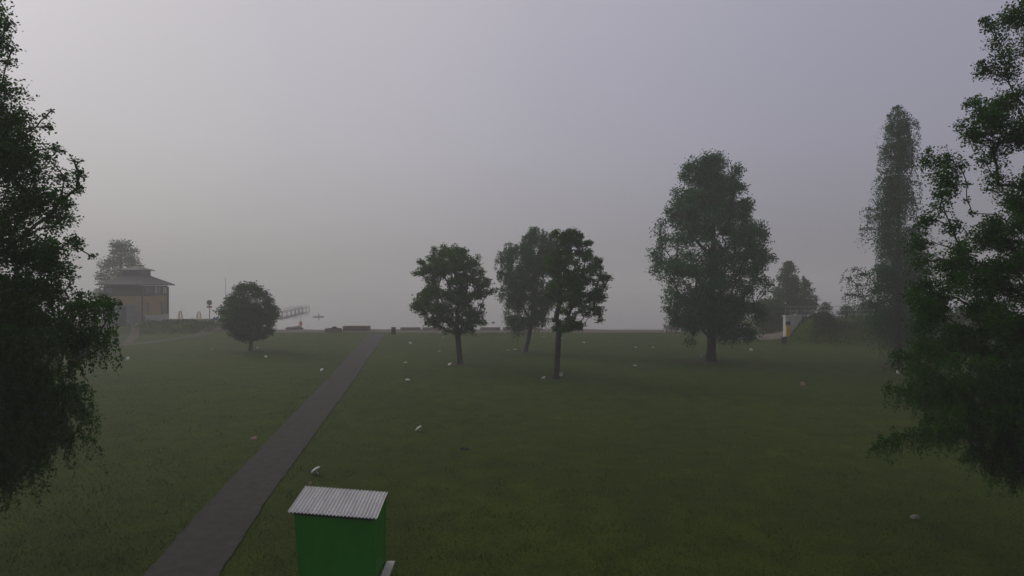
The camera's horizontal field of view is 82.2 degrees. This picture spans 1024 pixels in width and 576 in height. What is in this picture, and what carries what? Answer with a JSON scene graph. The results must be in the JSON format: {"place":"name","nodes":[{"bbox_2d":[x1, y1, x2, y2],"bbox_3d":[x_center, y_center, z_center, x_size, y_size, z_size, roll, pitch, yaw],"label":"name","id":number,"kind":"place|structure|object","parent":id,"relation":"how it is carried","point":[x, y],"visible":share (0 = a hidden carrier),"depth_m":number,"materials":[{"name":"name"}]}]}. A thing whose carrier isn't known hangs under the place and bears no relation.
{"place":"outdoors","nodes":[
{"label":"outdoors","id":0,"kind":"place"},
{"bbox_2d":[122,322,139,343],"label":"walkway","id":1,"kind":"structure","parent":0,"point":[132,337],"depth_m":79.47,"materials":[{"name":"grey concrete"}]},
{"bbox_2d":[89,324,227,345],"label":"gravel trail","id":2,"kind":"object","parent":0,"point":[206,332],"visible":0.63,"depth_m":79.59,"materials":[{"name":"grey gravel"}]},
{"bbox_2d":[144,334,383,575],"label":"path","id":3,"kind":"structure","parent":0,"point":[207,541],"depth_m":18.74,"materials":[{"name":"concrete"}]},
{"bbox_2d":[212,325,702,332],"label":"promenade","id":4,"kind":"structure","parent":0,"point":[479,331],"depth_m":87.60,"materials":[{"name":"grey concrete"}]},
{"bbox_2d":[325,328,341,331],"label":"planter box","id":5,"kind":"object","parent":4,"relation":"on","point":[333,330],"visible":0.97,"depth_m":86.55,"materials":[{"name":"brown wood"}]},
{"bbox_2d":[342,326,370,330],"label":"planter box","id":6,"kind":"object","parent":4,"relation":"on","point":[356,328],"visible":0.99,"depth_m":88.17,"materials":[{"name":"brown wood"}]},
{"bbox_2d":[0,313,1023,575],"bbox_3d":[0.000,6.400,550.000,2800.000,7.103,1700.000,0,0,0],"label":"lawn","id":7,"kind":"structure","parent":0,"point":[588,359],"depth_m":22.48,"materials":[{"name":"green plant"}]},
{"bbox_2d":[0,0,123,519],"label":"birch","id":8,"kind":"object","parent":7,"relation":"on","point":[29,434],"visible":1,"depth_m":12.46,"materials":[{"name":"green plant"}]},
{"bbox_2d":[85,239,143,308],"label":"misty tree","id":9,"kind":"object","parent":7,"relation":"on","point":[121,247],"visible":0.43,"depth_m":116.81,"materials":[{"name":"green plant"}]},
{"bbox_2d":[95,266,174,327],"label":"beach pavilion","id":10,"kind":"structure","parent":7,"relation":"on","point":[143,303],"depth_m":95.34,"materials":[{"name":"wood"}]},
{"bbox_2d":[105,287,112,293],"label":"window","id":11,"kind":"structure","parent":10,"relation":"in","point":[108,290],"depth_m":94.91,"materials":[{"name":"glass"}]},
{"bbox_2d":[118,307,125,326],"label":"door","id":12,"kind":"structure","parent":10,"relation":"in","point":[122,312],"depth_m":94.89,"materials":[{"name":"metal"}]},
{"bbox_2d":[145,286,148,293],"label":"window","id":13,"kind":"structure","parent":10,"relation":"in","point":[146,287],"depth_m":96.11,"materials":[{"name":"glass"}]},
{"bbox_2d":[147,303,149,314],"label":"window","id":14,"kind":"structure","parent":10,"relation":"in","point":[148,304],"depth_m":96.50,"materials":[{"name":"glass"}]},
{"bbox_2d":[154,286,159,293],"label":"window","id":15,"kind":"structure","parent":10,"relation":"in","point":[156,288],"depth_m":98.81,"materials":[{"name":"glass"}]},
{"bbox_2d":[161,302,165,313],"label":"window","id":16,"kind":"structure","parent":10,"relation":"in","point":[163,304],"depth_m":100.66,"materials":[{"name":"glass"}]},
{"bbox_2d":[162,286,166,293],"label":"window","id":17,"kind":"structure","parent":10,"relation":"in","point":[164,288],"depth_m":100.93,"materials":[{"name":"glass"}]},
{"bbox_2d":[52,318,231,333],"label":"rough grass","id":18,"kind":"structure","parent":7,"relation":"on","point":[149,324],"depth_m":84.92,"materials":[{"name":"green plant"}]},
{"bbox_2d":[207,300,211,320],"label":"sign post","id":19,"kind":"object","parent":7,"relation":"on","point":[209,302],"visible":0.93,"depth_m":92.76,"materials":[{"name":"grey metal"}]},
{"bbox_2d":[212,280,281,350],"bbox_3d":[-27.588,2.919,61.034,6.220,7.473,6.455,0,0,32],"label":"lime tree","id":20,"kind":"object","parent":7,"relation":"on","point":[241,308],"visible":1,"depth_m":60.02,"materials":[{"name":"green plant"}]},
{"bbox_2d":[285,326,303,329],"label":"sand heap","id":21,"kind":"object","parent":7,"relation":"on","point":[293,328],"visible":0.72,"depth_m":91.77,"materials":[{"name":"soil"}]},
{"bbox_2d":[311,466,319,473],"bbox_3d":[-6.845,6.358,20.458,0.289,0.269,0.354,0,0,12],"label":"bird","id":22,"kind":"object","parent":7,"relation":"on","point":[315,469],"visible":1,"depth_m":20.37,"materials":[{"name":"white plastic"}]},
{"bbox_2d":[288,486,394,575],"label":"green hut","id":23,"kind":"object","parent":7,"relation":"on","point":[340,532],"visible":1,"depth_m":11.17,"materials":[{"name":"paint"}]},
{"bbox_2d":[391,327,395,334],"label":"litter bin","id":24,"kind":"object","parent":7,"relation":"on","point":[393,330],"visible":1,"depth_m":81.00,"materials":[{"name":"grey metal"}]},
{"bbox_2d":[400,327,420,333],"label":"park bench","id":25,"kind":"object","parent":7,"relation":"on","point":[403,329],"visible":1,"depth_m":83.07,"materials":[{"name":"brown wood"}]},
{"bbox_2d":[422,327,442,333],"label":"park bench","id":26,"kind":"object","parent":7,"relation":"on","point":[425,329],"visible":0.8,"depth_m":83.07,"materials":[{"name":"brown wood"}]},
{"bbox_2d":[480,327,499,333],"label":"park bench","id":27,"kind":"object","parent":7,"relation":"on","point":[482,329],"visible":1,"depth_m":83.06,"materials":[{"name":"brown wood"}]},
{"bbox_2d":[493,226,559,351],"bbox_3d":[1.800,0.154,59.678,7.156,13.083,6.826,0,0,-26],"label":"birch tree","id":28,"kind":"object","parent":7,"relation":"on","point":[520,279],"visible":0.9,"depth_m":58.71,"materials":[{"name":"green plant"}]},
{"bbox_2d":[547,377,564,379],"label":"bare soil","id":29,"kind":"structure","parent":7,"relation":"on","point":[561,378],"depth_m":41.92,"materials":[{"name":"soil"}]},
{"bbox_2d":[544,227,613,378],"bbox_3d":[4.768,1.130,41.993,5.045,11.024,4.833,0,0,0],"label":"maple tree","id":30,"kind":"object","parent":7,"relation":"on","point":[574,284],"visible":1,"depth_m":41.58,"materials":[{"name":"green plant"}]},
{"bbox_2d":[695,360,724,362],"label":"bare soil","id":31,"kind":"structure","parent":7,"relation":"on","point":[708,361],"depth_m":51.79,"materials":[{"name":"soil"}]},
{"bbox_2d":[646,148,778,361],"bbox_3d":[17.799,-2.800,52.149,11.614,18.976,10.673,0,0,0],"label":"poplar tree","id":32,"kind":"object","parent":7,"relation":"on","point":[720,313],"visible":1,"depth_m":50.14,"materials":[{"name":"green plant"}]},
{"bbox_2d":[753,296,786,332],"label":"shrub","id":33,"kind":"object","parent":7,"relation":"on","point":[775,307],"visible":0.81,"depth_m":82.95,"materials":[{"name":"green plant"}]},
{"bbox_2d":[781,337,786,343],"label":"litter bin","id":34,"kind":"object","parent":7,"relation":"on","point":[784,340],"visible":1,"depth_m":68.29,"materials":[{"name":"grey metal"}]},
{"bbox_2d":[767,260,809,321],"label":"misty tree","id":35,"kind":"object","parent":7,"relation":"on","point":[788,294],"visible":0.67,"depth_m":91.39,"materials":[{"name":"green plant"}]},
{"bbox_2d":[786,321,790,336],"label":"yellow board","id":36,"kind":"object","parent":7,"relation":"on","point":[788,328],"visible":1,"depth_m":71.33,"materials":[{"name":"paint"}]},
{"bbox_2d":[798,276,820,316],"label":"misty tree","id":37,"kind":"object","parent":7,"relation":"on","point":[806,284],"visible":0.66,"depth_m":93.46,"materials":[{"name":"green plant"}]},
{"bbox_2d":[814,302,834,316],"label":"shrub","id":38,"kind":"object","parent":7,"relation":"on","point":[823,309],"visible":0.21,"depth_m":87.80,"materials":[{"name":"green plant"}]},
{"bbox_2d":[782,306,874,336],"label":"bridge","id":39,"kind":"structure","parent":7,"relation":"on","point":[794,320],"depth_m":72.03,"materials":[{"name":"metal"}]},
{"bbox_2d":[835,305,854,317],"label":"shrub","id":40,"kind":"object","parent":7,"relation":"on","point":[844,312],"visible":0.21,"depth_m":89.60,"materials":[{"name":"green plant"}]},
{"bbox_2d":[854,300,875,313],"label":"shrub","id":41,"kind":"object","parent":7,"relation":"on","point":[860,308],"visible":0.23,"depth_m":81.54,"materials":[{"name":"green plant"}]},
{"bbox_2d":[779,312,995,345],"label":"bush","id":42,"kind":"object","parent":7,"relation":"on","point":[825,317],"visible":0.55,"depth_m":68.70,"materials":[{"name":"green plant"}]},
{"bbox_2d":[838,104,947,365],"bbox_3d":[32.039,-4.317,49.395,8.140,22.235,6.044,0,0,29],"label":"weeping birch","id":43,"kind":"object","parent":7,"relation":"on","point":[891,276],"visible":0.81,"depth_m":48.62,"materials":[{"name":"green plant"}]},
{"bbox_2d":[879,364,910,367],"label":"bare soil","id":44,"kind":"structure","parent":7,"relation":"on","point":[891,366],"depth_m":49.05,"materials":[{"name":"soil"}]},
{"bbox_2d":[910,514,919,519],"bbox_3d":[11.377,6.473,16.550,0.267,0.177,0.209,0,0,0],"label":"stone","id":45,"kind":"object","parent":7,"relation":"on","point":[914,516],"visible":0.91,"depth_m":16.50,"materials":[{"name":"grey stone"}]},
{"bbox_2d":[865,0,1023,499],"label":"birch","id":46,"kind":"object","parent":7,"relation":"on","point":[1001,431],"visible":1,"depth_m":13.92,"materials":[{"name":"green plant"}]},
{"bbox_2d":[936,303,981,352],"bbox_3d":[45.927,4.192,59.993,4.522,5.321,4.404,0,0,0],"label":"shrub","id":47,"kind":"object","parent":7,"relation":"on","point":[955,318],"visible":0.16,"depth_m":59.46,"materials":[{"name":"green plant"}]},
{"bbox_2d":[0,0,1023,290],"label":"sky","id":48,"kind":"structure","parent":0,"point":[283,145],"materials":[{"name":"grey"}]},
{"bbox_2d":[29,291,1023,329],"bbox_3d":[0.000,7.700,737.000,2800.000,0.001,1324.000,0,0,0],"label":"lake","id":49,"kind":"structure","parent":0,"point":[633,310],"depth_m":231.66,"materials":[{"name":"grey liquid"}]},
{"bbox_2d":[226,305,309,315],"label":"pier","id":50,"kind":"structure","parent":49,"relation":"in","point":[293,309],"depth_m":182.88,"materials":[{"name":"grey wood"}]},
{"bbox_2d":[717,329,795,339],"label":"road","id":51,"kind":"structure","parent":0,"point":[779,335],"depth_m":74.55,"materials":[{"name":"grey asphalt"}]},
{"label":"bare soil","id":52,"kind":"structure","parent":0,"visible":0},
{"bbox_2d":[409,242,496,363],"bbox_3d":[-5.057,1.382,49.981,7.652,10.584,6.736,0,0,0],"label":"maple tree","id":53,"kind":"object","parent":52,"relation":"on","point":[459,259],"visible":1,"depth_m":49.32,"materials":[{"name":"green plant"}]}
]}

